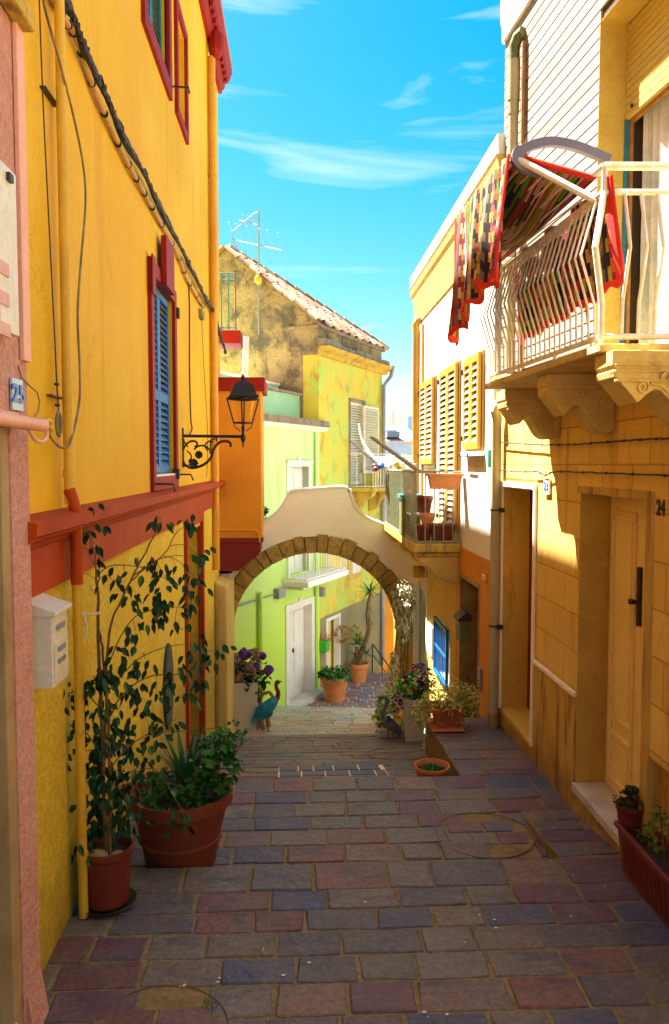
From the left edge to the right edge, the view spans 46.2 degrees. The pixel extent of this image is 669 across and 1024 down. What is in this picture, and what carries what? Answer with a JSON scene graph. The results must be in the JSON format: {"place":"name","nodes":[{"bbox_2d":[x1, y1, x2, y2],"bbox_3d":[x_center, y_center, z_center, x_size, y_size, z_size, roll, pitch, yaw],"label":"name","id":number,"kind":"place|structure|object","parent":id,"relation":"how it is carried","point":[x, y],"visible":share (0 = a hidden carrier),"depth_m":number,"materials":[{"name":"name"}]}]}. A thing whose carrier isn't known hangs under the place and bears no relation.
{"place":"outdoors","nodes":[
{"label":"outdoors","id":0,"kind":"place"},
{"bbox_2d":[170,734,428,780],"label":"street slope","id":1,"kind":"structure","parent":0,"point":[263,757],"depth_m":8.18,"materials":[{"name":"stone"}]},
{"bbox_2d":[208,719,243,747],"bbox_3d":[-1.206,2.597,8.899,0.456,0.405,0.981,0,3,-3],"label":"ground ivy","id":2,"kind":"object","parent":1,"relation":"on","point":[234,735],"visible":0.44,"depth_m":9.12,"materials":[{"name":"green plant"}]},
{"bbox_2d":[278,765,387,776],"bbox_3d":[-0.022,2.376,7.208,0.986,0.109,0.510,0,3,-3],"label":"drain grate","id":3,"kind":"object","parent":1,"relation":"on","point":[331,770],"visible":1,"depth_m":7.16,"materials":[{"name":"metal"}]},
{"bbox_2d":[369,689,403,737],"bbox_3d":[0.668,2.437,9.366,0.541,0.644,0.320,0,3,-3],"label":"flower trough","id":4,"kind":"object","parent":1,"relation":"on","point":[381,729],"visible":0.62,"depth_m":9.31,"materials":[{"name":"white paint"}]},
{"bbox_2d":[377,695,403,737],"bbox_3d":[0.650,2.385,9.121,0.320,0.531,0.140,0,3,-3],"label":"heron statue","id":5,"kind":"object","parent":1,"relation":"on","point":[390,724],"visible":1,"depth_m":9.09,"materials":[{"name":"metal"}]},
{"bbox_2d":[365,748,428,759],"bbox_3d":[0.661,2.496,8.095,0.686,0.142,0.686,0,3,-3],"label":"manhole cover","id":6,"kind":"object","parent":1,"relation":"on","point":[392,753],"visible":0.84,"depth_m":8.08,"materials":[{"name":"grey stone"}]},
{"bbox_2d":[414,758,449,776],"bbox_3d":[0.817,2.191,6.590,0.303,0.155,0.303,0,3,-3],"label":"terracotta bowl","id":7,"kind":"object","parent":1,"relation":"on","point":[429,767],"visible":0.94,"depth_m":6.58,"materials":[{"name":"ceramic"}]},
{"bbox_2d":[239,706,392,735],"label":"street","id":8,"kind":"structure","parent":0,"point":[295,720],"depth_m":13.44,"materials":[{"name":"stone"}]},
{"bbox_2d":[215,575,234,736],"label":"gate pier","id":9,"kind":"structure","parent":8,"relation":"on","point":[224,635],"depth_m":11.47,"materials":[{"name":"paint"}]},
{"bbox_2d":[219,571,233,578],"bbox_3d":[-1.730,1.089,12.220,0.296,0.300,0.296,1,4,20],"label":"stone corbel","id":10,"kind":"object","parent":9,"relation":"attached to","point":[227,574],"visible":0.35,"depth_m":12.12,"materials":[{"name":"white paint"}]},
{"bbox_2d":[234,647,273,731],"bbox_3d":[-1.460,2.875,12.861,0.945,1.404,0.596,0,3,-3],"label":"tall planter","id":11,"kind":"object","parent":8,"relation":"on","point":[247,691],"visible":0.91,"depth_m":12.68,"materials":[{"name":"white ceramic"}]},
{"bbox_2d":[256,686,273,728],"bbox_3d":[-1.139,3.272,12.930,0.332,0.858,0.100,0,3,-3],"label":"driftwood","id":12,"kind":"object","parent":8,"relation":"on","point":[259,724],"visible":0.54,"depth_m":12.90,"materials":[{"name":"wood"}]},
{"bbox_2d":[250,680,281,731],"bbox_3d":[-1.105,3.175,12.676,0.524,0.926,0.230,0,3,-3],"label":"crane statue","id":13,"kind":"object","parent":8,"relation":"on","point":[265,709],"visible":1,"depth_m":12.62,"materials":[{"name":"blue paint"}]},
{"bbox_2d":[232,485,419,721],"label":"street arch","id":14,"kind":"structure","parent":8,"relation":"on","point":[334,520],"depth_m":12.70,"materials":[{"name":"beige paint"}]},
{"bbox_2d":[386,578,417,699],"bbox_3d":[1.095,2.065,12.499,0.503,2.011,0.521,2,4,36],"label":"trailing plant","id":15,"kind":"object","parent":14,"relation":"hanging from","point":[404,607],"visible":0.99,"depth_m":12.46,"materials":[{"name":"green plant"}]},
{"bbox_2d":[124,775,570,868],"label":"street terrace","id":16,"kind":"structure","parent":0,"point":[338,821],"depth_m":5.60,"materials":[{"name":"stone"}]},
{"bbox_2d":[127,723,248,868],"bbox_3d":[-0.905,1.729,4.892,0.777,0.972,0.703,0,3,-3],"label":"planter","id":17,"kind":"object","parent":16,"relation":"on","point":[203,795],"visible":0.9,"depth_m":4.76,"materials":[{"name":"ceramic"}]},
{"bbox_2d":[436,813,534,858],"bbox_3d":[1.020,2.188,5.321,0.656,0.006,0.656,0,3,-3],"label":"manhole cover","id":18,"kind":"object","parent":16,"relation":"on","point":[498,837],"visible":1,"depth_m":5.31,"materials":[{"name":"grey stone"}]},
{"bbox_2d":[307,673,390,707],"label":"street","id":19,"kind":"structure","parent":0,"point":[358,695],"depth_m":16.13,"materials":[{"name":"stone"}]},
{"bbox_2d":[318,665,350,702],"bbox_3d":[-0.012,3.394,15.541,0.687,0.695,0.721,0,3,-3],"label":"potted geranium","id":20,"kind":"object","parent":19,"relation":"on","point":[334,683],"visible":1,"depth_m":15.37,"materials":[{"name":"orange ceramic"}]},
{"bbox_2d":[349,580,380,682],"bbox_3d":[0.653,2.617,17.350,0.971,2.308,0.825,0,3,-3],"label":"potted yucca","id":21,"kind":"object","parent":19,"relation":"on","point":[358,666],"visible":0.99,"depth_m":17.30,"materials":[{"name":"plant"}]},
{"bbox_2d":[42,857,668,1023],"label":"street","id":22,"kind":"structure","parent":0,"point":[407,942],"depth_m":3.90,"materials":[{"name":"stone"}]},
{"bbox_2d":[0,0,48,1023],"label":"pink house","id":23,"kind":"structure","parent":22,"relation":"on","point":[23,997],"depth_m":3.15,"materials":[{"name":"paint"}]},
{"bbox_2d":[0,160,18,337],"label":"shop sign","id":24,"kind":"object","parent":23,"relation":"attached to","point":[9,313],"visible":1,"depth_m":2.91,"materials":[{"name":"white paint"}]},
{"bbox_2d":[10,377,25,411],"bbox_3d":[-1.269,-0.469,3.138,0.016,0.127,0.142,0,3,-3],"label":"house number plate","id":25,"kind":"object","parent":23,"relation":"attached to","point":[17,397],"visible":1,"depth_m":3.12,"materials":[{"name":"white ceramic"}]},
{"bbox_2d":[0,411,53,442],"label":"awning bar","id":26,"kind":"object","parent":23,"relation":"attached to","point":[29,424],"visible":1,"depth_m":2.97,"materials":[{"name":"pink paint"}]},
{"bbox_2d":[17,366,39,416],"bbox_3d":[-1.278,-0.492,3.289,0.007,0.210,0.262,0,3,-3],"label":"thin cable","id":27,"kind":"object","parent":23,"relation":"attached to","point":[30,386],"visible":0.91,"depth_m":3.34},
{"bbox_2d":[63,503,236,916],"bbox_3d":[-1.042,1.046,4.201,1.016,2.180,0.479,0,3,2],"label":"potted fig","id":28,"kind":"object","parent":22,"relation":"on","point":[111,892],"visible":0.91,"depth_m":4.18,"materials":[{"name":"green plant"}]},
{"bbox_2d":[90,985,228,1023],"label":"manhole cover","id":29,"kind":"object","parent":22,"relation":"on","point":[161,1004],"visible":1,"depth_m":3.44,"materials":[{"name":"brown stone"}]},
{"bbox_2d":[202,997,217,1015],"bbox_3d":[-0.551,2.176,3.457,0.077,0.038,0.124,0,3,7],"label":"weed","id":30,"kind":"object","parent":29,"relation":"on","point":[207,1002],"visible":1,"depth_m":3.47,"materials":[{"name":"green plant"}]},
{"bbox_2d":[216,874,605,1016],"bbox_3d":[0.513,2.150,4.020,2.098,0.006,0.882,-3,5,-42],"label":"pale grit","id":31,"kind":"object","parent":22,"relation":"on","point":[365,902],"visible":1,"depth_m":3.67,"materials":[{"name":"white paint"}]},
{"bbox_2d":[614,820,668,928],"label":"planter box","id":32,"kind":"object","parent":22,"relation":"on","point":[645,867],"visible":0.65,"depth_m":4.29,"materials":[{"name":"red plastic"}]},
{"bbox_2d":[611,785,644,833],"bbox_3d":[1.737,1.738,4.590,0.217,0.263,0.220,-3,4,-37],"label":"potted succulent","id":33,"kind":"object","parent":32,"relation":"in","point":[630,814],"visible":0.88,"depth_m":4.55,"materials":[{"name":"green plant"}]},
{"bbox_2d":[636,804,668,860],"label":"jade plant","id":34,"kind":"object","parent":32,"relation":"on","point":[657,817],"visible":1,"depth_m":4.26,"materials":[{"name":"green plant"}]},
{"bbox_2d":[218,0,505,425],"label":"sky","id":35,"kind":"structure","parent":0,"point":[354,129],"materials":[{"name":"blue"}]},
{"bbox_2d":[383,523,393,672],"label":"orange house","id":36,"kind":"structure","parent":0,"point":[389,634],"depth_m":20.93,"materials":[{"name":"paint"}]},
{"bbox_2d":[414,733,424,750],"bbox_3d":[1.399,4.959,9.008,0.982,5.014,1.427,0,3,-3],"label":"street corner","id":37,"kind":"object","parent":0,"point":[420,745],"visible":0.08,"depth_m":8.76,"materials":[{"name":"stone"}]},
{"bbox_2d":[391,663,436,741],"bbox_3d":[0.887,2.160,8.920,0.524,0.928,0.438,0,3,-3],"label":"tall planter","id":38,"kind":"object","parent":37,"relation":"on","point":[411,733],"visible":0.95,"depth_m":8.89,"materials":[{"name":"green plant"}]},
{"bbox_2d":[425,717,542,775],"bbox_3d":[1.463,4.815,7.405,0.965,5.494,1.753,0,3,-3],"label":"side landing","id":39,"kind":"object","parent":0,"point":[479,746],"visible":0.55,"depth_m":7.03,"materials":[{"name":"stone"}]},
{"bbox_2d":[407,679,483,737],"bbox_3d":[1.095,1.951,7.689,0.768,0.606,0.486,0,3,-3],"label":"potted bush","id":40,"kind":"object","parent":39,"relation":"on","point":[445,713],"visible":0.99,"depth_m":7.65,"materials":[{"name":"green plant"}]},
{"bbox_2d":[520,809,620,858],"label":"side ramp","id":41,"kind":"structure","parent":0,"point":[566,833],"depth_m":5.17,"materials":[{"name":"stone"}]},
{"bbox_3d":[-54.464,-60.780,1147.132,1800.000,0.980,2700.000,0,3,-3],"label":"ground","id":42,"kind":"structure","parent":0,"visible":0},
{"bbox_2d":[24,0,266,972],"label":"yellow house","id":43,"kind":"structure","parent":42,"relation":"on","point":[133,476],"depth_m":5.65,"materials":[{"name":"paint"}]},
{"bbox_2d":[32,593,71,688],"bbox_3d":[-1.297,0.577,3.552,0.148,0.397,0.247,0,3,-3],"label":"mailbox","id":44,"kind":"object","parent":43,"relation":"attached to","point":[50,642],"visible":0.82,"depth_m":3.45,"materials":[{"name":"white metal"}]},
{"bbox_2d":[54,634,67,683],"bbox_3d":[-1.239,0.663,3.560,0.005,0.183,0.193,0,3,-3],"label":"door","id":45,"kind":"structure","parent":44,"relation":"in","point":[61,669],"depth_m":3.54,"materials":[{"name":"white metal"}]},
{"bbox_2d":[39,0,88,918],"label":"downpipe","id":46,"kind":"object","parent":43,"relation":"attached to","point":[71,498],"visible":0.95,"depth_m":3.98,"materials":[{"name":"metal"}]},
{"bbox_2d":[39,0,86,448],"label":"hanging wire","id":47,"kind":"object","parent":46,"relation":"hanging from","point":[58,424],"visible":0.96,"depth_m":3.86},
{"bbox_2d":[51,0,226,353],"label":"cable bundle","id":48,"kind":"object","parent":43,"relation":"attached to","point":[72,26],"visible":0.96,"depth_m":5.24,"materials":[{"name":"rubber"}]},
{"bbox_2d":[188,282,207,476],"bbox_3d":[-1.651,-1.519,9.518,0.050,2.214,1.780,0,3,-3],"label":"lamp cable","id":49,"kind":"object","parent":48,"relation":"hanging from","point":[201,315],"visible":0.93,"depth_m":8.82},
{"bbox_2d":[141,0,172,100],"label":"window","id":50,"kind":"structure","parent":43,"relation":"in","point":[165,69],"depth_m":7.18,"materials":[{"name":"red paint"}]},
{"bbox_2d":[147,235,179,491],"bbox_3d":[-1.570,-1.321,7.133,0.185,2.225,1.415,0,3,-3],"label":"window","id":51,"kind":"structure","parent":43,"relation":"in","point":[164,279],"depth_m":7.09,"materials":[{"name":"red paint"}]},
{"bbox_2d":[163,643,173,728],"bbox_3d":[-1.535,1.612,7.258,0.025,0.800,0.480,0,3,-3],"label":"oval plaque","id":52,"kind":"object","parent":43,"relation":"attached to","point":[168,662],"visible":0.79,"depth_m":7.18,"materials":[{"name":"black metal"}]},
{"bbox_2d":[173,0,188,144],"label":"window","id":53,"kind":"structure","parent":43,"relation":"in","point":[178,15],"depth_m":8.13,"materials":[{"name":"red paint"}]},
{"bbox_2d":[208,30,223,569],"bbox_3d":[-1.635,-2.857,10.966,0.217,7.380,0.203,-2,4,-25],"label":"downpipe","id":54,"kind":"object","parent":43,"relation":"attached to","point":[215,44],"visible":0.88,"depth_m":10.90,"materials":[{"name":"metal"}]},
{"bbox_2d":[182,374,258,468],"bbox_3d":[-1.213,-0.965,8.343,0.833,1.019,0.354,0,3,-3],"label":"wall lantern","id":55,"kind":"object","parent":43,"relation":"attached to","point":[243,396],"depth_m":8.31,"materials":[{"name":"black metal"}]},
{"bbox_2d":[220,371,348,706],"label":"green house","id":56,"kind":"structure","parent":42,"relation":"on","point":[277,618],"depth_m":14.82,"materials":[{"name":"paint"}]},
{"bbox_2d":[219,272,242,348],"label":"roof balcony","id":57,"kind":"structure","parent":56,"relation":"on","point":[232,339],"depth_m":13.38,"materials":[{"name":"red paint"}]},
{"bbox_2d":[242,336,248,376],"bbox_3d":[-1.631,-2.456,14.417,0.139,1.527,0.110,0,3,-3],"label":"flue pipe","id":58,"kind":"object","parent":56,"relation":"on","point":[245,360],"visible":0.5,"depth_m":14.35,"materials":[{"name":"metal"}]},
{"bbox_2d":[264,506,269,518],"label":"terrace plant","id":59,"kind":"object","parent":56,"relation":"on","point":[265,511],"visible":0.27,"depth_m":13.26,"materials":[{"name":"green plant"}]},
{"bbox_2d":[290,467,301,573],"bbox_3d":[-0.825,0.166,15.279,0.055,2.096,0.865,1,4,23],"label":"upper door","id":60,"kind":"structure","parent":56,"relation":"in","point":[295,472],"depth_m":15.37,"materials":[{"name":"white paint"}]},
{"bbox_2d":[289,606,303,699],"bbox_3d":[-0.822,2.819,15.479,0.090,1.921,1.014,1,4,23],"label":"door","id":61,"kind":"structure","parent":56,"relation":"in","point":[296,617],"depth_m":15.63,"materials":[{"name":"white paint"}]},
{"bbox_2d":[319,585,325,596],"bbox_3d":[-0.270,1.469,15.969,0.150,0.500,0.120,1,4,23],"label":"wall lamp","id":62,"kind":"object","parent":56,"relation":"attached to","point":[322,591],"visible":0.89,"depth_m":15.92,"materials":[{"name":"grey metal"}]},
{"bbox_2d":[319,631,332,652],"bbox_3d":[-0.190,2.683,16.249,0.302,0.433,0.285,0,3,-3],"label":"green wall box","id":63,"kind":"object","parent":56,"relation":"attached to","point":[324,645],"visible":0.98,"depth_m":16.19,"materials":[{"name":"plastic"}]},
{"bbox_2d":[219,244,407,686],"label":"peeling house","id":64,"kind":"structure","parent":42,"relation":"on","point":[331,366],"depth_m":16.73,"materials":[{"name":"paint"}]},
{"bbox_2d":[228,210,288,334],"bbox_3d":[-1.582,-4.940,16.211,1.229,2.520,0.582,1,4,23],"label":"tv antenna","id":65,"kind":"object","parent":64,"relation":"attached to","point":[258,279],"visible":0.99,"depth_m":16.17,"materials":[{"name":"grey metal"}]},
{"bbox_2d":[328,621,330,667],"bbox_3d":[-0.212,3.255,16.982,0.040,1.900,0.584,1,4,23],"label":"door","id":66,"kind":"structure","parent":64,"relation":"in","point":[329,623],"depth_m":17.16,"materials":[{"name":"beige paint"}]},
{"bbox_2d":[334,625,352,643],"bbox_3d":[0.183,2.678,17.068,0.468,0.468,0.453,0,3,-3],"label":"dry basket","id":67,"kind":"object","parent":64,"relation":"hanging from","point":[345,633],"visible":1,"depth_m":17.04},
{"bbox_2d":[347,623,362,638],"bbox_3d":[0.427,2.708,17.640,0.450,0.379,0.416,-2,4,-34],"label":"wall creeper","id":68,"kind":"object","parent":64,"relation":"attached to","point":[358,632],"depth_m":17.59,"materials":[{"name":"yellow plant"}]},
{"bbox_2d":[348,560,361,579],"bbox_3d":[0.472,1.239,17.933,0.045,0.544,0.798,1,4,23],"label":"window","id":69,"kind":"structure","parent":64,"relation":"in","point":[355,570],"depth_m":17.81,"materials":[{"name":"paint"}]},
{"bbox_2d":[348,398,378,486],"bbox_3d":[0.646,-1.593,18.221,0.200,1.985,1.686,1,4,23],"label":"balcony door","id":70,"kind":"structure","parent":64,"relation":"in","point":[351,481],"depth_m":18.11,"materials":[{"name":"wood"}]},
{"bbox_2d":[372,643,388,672],"bbox_3d":[1.149,3.580,18.525,0.540,0.975,0.036,0,3,-3],"label":"handrail","id":71,"kind":"object","parent":64,"relation":"attached to","point":[381,664],"visible":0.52,"depth_m":18.51,"materials":[{"name":"black metal"}]},
{"bbox_2d":[385,426,411,455],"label":"distant house","id":72,"kind":"structure","parent":42,"relation":"on","point":[398,439],"depth_m":60.15,"materials":[{"name":"white paint"}]},
{"bbox_2d":[386,455,411,468],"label":"distant white roof","id":73,"kind":"structure","parent":42,"relation":"on","point":[404,457],"depth_m":45.16,"materials":[{"name":"paint"}]},
{"bbox_2d":[393,411,411,430],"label":"distant house","id":74,"kind":"structure","parent":42,"relation":"on","point":[409,422],"depth_m":110.08,"materials":[{"name":"white paint"}]},
{"bbox_2d":[409,133,505,732],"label":"white house","id":75,"kind":"structure","parent":42,"relation":"on","point":[459,399],"depth_m":9.61,"materials":[{"name":"paint"}]},
{"bbox_2d":[412,316,423,523],"bbox_3d":[1.332,-1.353,12.564,0.176,3.586,0.358,0,3,-3],"label":"downpipe","id":76,"kind":"object","parent":75,"relation":"attached to","point":[417,321],"visible":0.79,"depth_m":12.59,"materials":[{"name":"metal"}]},
{"bbox_2d":[412,566,424,577],"bbox_3d":[1.301,0.928,12.153,0.181,0.171,0.200,0,3,-3],"label":"junction box","id":77,"kind":"object","parent":75,"relation":"attached to","point":[418,571],"visible":1,"depth_m":12.06,"materials":[{"name":"plastic"}]},
{"bbox_2d":[419,588,425,732],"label":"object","id":78,"kind":"structure","parent":75,"relation":"in","point":[422,613],"depth_m":12.70,"materials":[{"name":"green paint"}]},
{"bbox_2d":[384,469,461,584],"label":"railed balcony","id":79,"kind":"structure","parent":75,"relation":"attached to","point":[439,559],"depth_m":9.62,"materials":[{"name":"paint"}]},
{"bbox_2d":[350,424,421,473],"bbox_3d":[0.854,-0.955,11.396,1.113,0.840,3.341,0,3,-3],"label":"drying rack","id":80,"kind":"object","parent":79,"relation":"attached to","point":[380,464],"visible":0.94,"depth_m":12.32,"materials":[{"name":"metal"}]},
{"bbox_2d":[397,494,423,535],"bbox_3d":[1.031,0.037,10.655,0.298,0.557,0.500,0,3,-3],"label":"storage bin","id":81,"kind":"object","parent":79,"relation":"on","point":[402,504],"visible":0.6,"depth_m":10.47,"materials":[{"name":"plastic"}]},
{"bbox_2d":[407,512,431,540],"bbox_3d":[1.113,0.186,9.991,0.320,0.339,0.490,0,3,-3],"label":"plant stand","id":82,"kind":"object","parent":79,"relation":"on","point":[408,513],"visible":0.26,"depth_m":9.98,"materials":[{"name":"brown paint"}]},
{"bbox_2d":[417,496,432,512],"bbox_3d":[1.163,-0.097,10.102,0.219,0.220,0.219,0,3,-3],"label":"flower pot","id":83,"kind":"object","parent":82,"relation":"on","point":[421,502],"visible":0.91,"depth_m":10.03,"materials":[{"name":"ceramic"}]},
{"bbox_2d":[419,513,433,523],"bbox_3d":[1.168,0.097,9.863,0.197,0.160,0.197,0,3,-3],"label":"flower pot","id":84,"kind":"object","parent":82,"relation":"on","point":[429,517],"visible":0.77,"depth_m":9.79,"materials":[{"name":"orange ceramic"}]},
{"bbox_2d":[416,524,431,540],"bbox_3d":[1.106,0.259,9.679,0.210,0.200,0.210,0,3,-3],"label":"flower pot","id":85,"kind":"object","parent":79,"relation":"on","point":[420,530],"visible":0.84,"depth_m":9.61,"materials":[{"name":"ceramic"}]},
{"bbox_2d":[428,523,456,540],"bbox_3d":[1.334,0.257,9.690,0.325,0.234,0.184,0,3,-3],"label":"flower box","id":86,"kind":"object","parent":79,"relation":"on","point":[439,531],"visible":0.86,"depth_m":9.62,"materials":[{"name":"ceramic"}]},
{"bbox_2d":[426,473,463,488],"bbox_3d":[1.321,-0.368,9.396,0.429,0.185,0.174,0,3,-3],"label":"flower box","id":87,"kind":"object","parent":79,"relation":"attached to","point":[444,480],"visible":1,"depth_m":9.34,"materials":[{"name":"orange ceramic"}]},
{"bbox_2d":[417,375,436,464],"bbox_3d":[1.391,-1.351,11.871,0.090,1.286,1.261,0,3,-3],"label":"window","id":88,"kind":"structure","parent":75,"relation":"in","point":[429,387],"depth_m":11.72,"materials":[{"name":"paint"}]},
{"bbox_2d":[427,622,432,656],"bbox_3d":[1.425,1.904,11.727,0.024,0.442,0.425,0,3,-3],"label":"meter door","id":89,"kind":"structure","parent":75,"relation":"in","point":[429,628],"depth_m":11.66,"materials":[{"name":"beige paint"}]},
{"bbox_2d":[433,616,448,688],"bbox_3d":[1.542,1.908,10.787,0.210,0.781,0.956,0,3,-3],"label":"blue window grille","id":90,"kind":"object","parent":75,"relation":"attached to","point":[442,670],"depth_m":10.74,"materials":[{"name":"metal"}]},
{"bbox_2d":[436,360,460,533],"bbox_3d":[1.472,-0.826,10.202,0.090,2.122,1.200,0,3,-3],"label":"balcony door","id":91,"kind":"structure","parent":75,"relation":"in","point":[449,382],"depth_m":10.05,"materials":[{"name":"paint"}]},
{"bbox_2d":[453,609,471,642],"bbox_3d":[1.476,1.312,9.055,0.157,0.349,0.270,0,3,-3],"label":"mailbox","id":92,"kind":"object","parent":75,"relation":"attached to","point":[462,617],"visible":1,"depth_m":8.94,"materials":[{"name":"black metal"}]},
{"bbox_2d":[459,349,484,451],"bbox_3d":[1.537,-1.220,8.798,0.090,1.069,0.881,0,3,-3],"label":"shutter","id":93,"kind":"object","parent":75,"relation":"in","point":[473,372],"depth_m":8.67,"materials":[{"name":"paint"}]},
{"bbox_2d":[478,666,481,690],"bbox_3d":[1.566,1.799,8.457,0.037,0.250,0.100,0,3,-3],"label":"intercom","id":94,"kind":"object","parent":75,"relation":"attached to","point":[479,678],"visible":1,"depth_m":8.43,"materials":[{"name":"grey metal"}]},
{"bbox_2d":[481,571,486,583],"bbox_3d":[1.590,0.690,8.289,0.036,0.102,0.209,0,3,-3],"label":"house number plate","id":95,"kind":"object","parent":75,"relation":"attached to","point":[484,577],"visible":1,"depth_m":8.26,"materials":[{"name":"orange paint"}]},
{"bbox_2d":[487,450,490,495],"bbox_3d":[1.601,-0.404,8.123,0.028,0.480,0.040,0,3,-3],"label":"cable clip","id":96,"kind":"object","parent":75,"relation":"attached to","point":[488,458],"visible":0.97,"depth_m":8.10,"materials":[{"name":"plastic"}]},
{"bbox_2d":[498,0,668,854],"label":"stone house","id":97,"kind":"structure","parent":42,"relation":"on","point":[583,696],"depth_m":5.61,"materials":[{"name":"beige stone"}]},
{"bbox_2d":[487,400,504,727],"bbox_3d":[1.569,0.566,7.660,0.150,3.346,0.153,0,3,-3],"label":"downpipe","id":98,"kind":"object","parent":97,"relation":"attached to","point":[494,625],"visible":0.85,"depth_m":7.64,"materials":[{"name":"metal"}]},
{"bbox_2d":[505,26,525,374],"bbox_3d":[1.645,-2.725,7.104,0.110,3.183,0.206,-2,4,-35],"label":"downpipe","id":99,"kind":"object","parent":97,"relation":"attached to","point":[513,80],"visible":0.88,"depth_m":7.04,"materials":[{"name":"metal"}]},
{"bbox_2d":[527,490,532,709],"bbox_3d":[1.936,0.877,7.156,0.040,2.173,0.999,0,3,-3],"label":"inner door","id":100,"kind":"structure","parent":97,"relation":"in","point":[531,492],"depth_m":7.61,"materials":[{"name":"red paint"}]},
{"bbox_2d":[543,478,550,494],"bbox_3d":[1.690,-0.203,6.239,0.024,0.126,0.138,0,3,-3],"label":"house number plate","id":101,"kind":"object","parent":97,"relation":"attached to","point":[547,486],"visible":1,"depth_m":6.21,"materials":[{"name":"ceramic"}]},
{"bbox_2d":[480,162,668,439],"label":"stone balcony","id":102,"kind":"structure","parent":97,"relation":"attached to","point":[589,387],"depth_m":4.53,"materials":[{"name":"white paint"}]},
{"bbox_2d":[500,136,611,281],"bbox_3d":[1.235,-1.909,5.008,0.564,0.477,1.841,0,3,-3],"label":"folding rack","id":103,"kind":"object","parent":102,"relation":"on","point":[519,162],"visible":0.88,"depth_m":4.35,"materials":[{"name":"metal"}]},
{"bbox_2d":[447,154,624,345],"bbox_3d":[1.151,-1.661,4.964,0.614,0.993,1.975,0,3,-3],"label":"crochet blanket","id":104,"kind":"object","parent":103,"relation":"hanging from","point":[500,211],"visible":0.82,"depth_m":4.75,"materials":[{"name":"fabric"}]},
{"bbox_2d":[500,437,668,445],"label":"wall wire","id":105,"kind":"object","parent":97,"relation":"attached to","point":[624,440],"depth_m":5.15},
{"bbox_2d":[500,470,668,476],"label":"wall wire","id":106,"kind":"object","parent":97,"relation":"attached to","point":[606,473],"depth_m":5.21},
{"bbox_2d":[605,496,643,796],"bbox_3d":[1.977,0.923,5.343,0.060,2.078,0.521,0,3,-3],"label":"door leaf","id":107,"kind":"structure","parent":97,"relation":"in","point":[627,514],"depth_m":5.30,"materials":[{"name":"beige paint"}]},
{"bbox_2d":[628,500,645,798],"bbox_3d":[1.978,0.953,4.853,0.105,2.078,0.590,0,3,-3],"label":"door leaf","id":108,"kind":"structure","parent":97,"relation":"in","point":[639,601],"depth_m":5.05,"materials":[{"name":"beige paint"}]},
{"bbox_2d":[624,86,668,343],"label":"window frame","id":109,"kind":"structure","parent":97,"relation":"in","point":[631,122],"depth_m":5.60,"materials":[{"name":"wood"}]},
{"bbox_2d":[656,499,665,515],"bbox_3d":[1.796,-0.025,4.314,0.008,0.089,0.101,0,3,-3],"label":"painted number","id":110,"kind":"object","parent":97,"relation":"attached to","point":[662,506],"visible":1,"depth_m":4.32,"materials":[{"name":"paint"}]}
]}

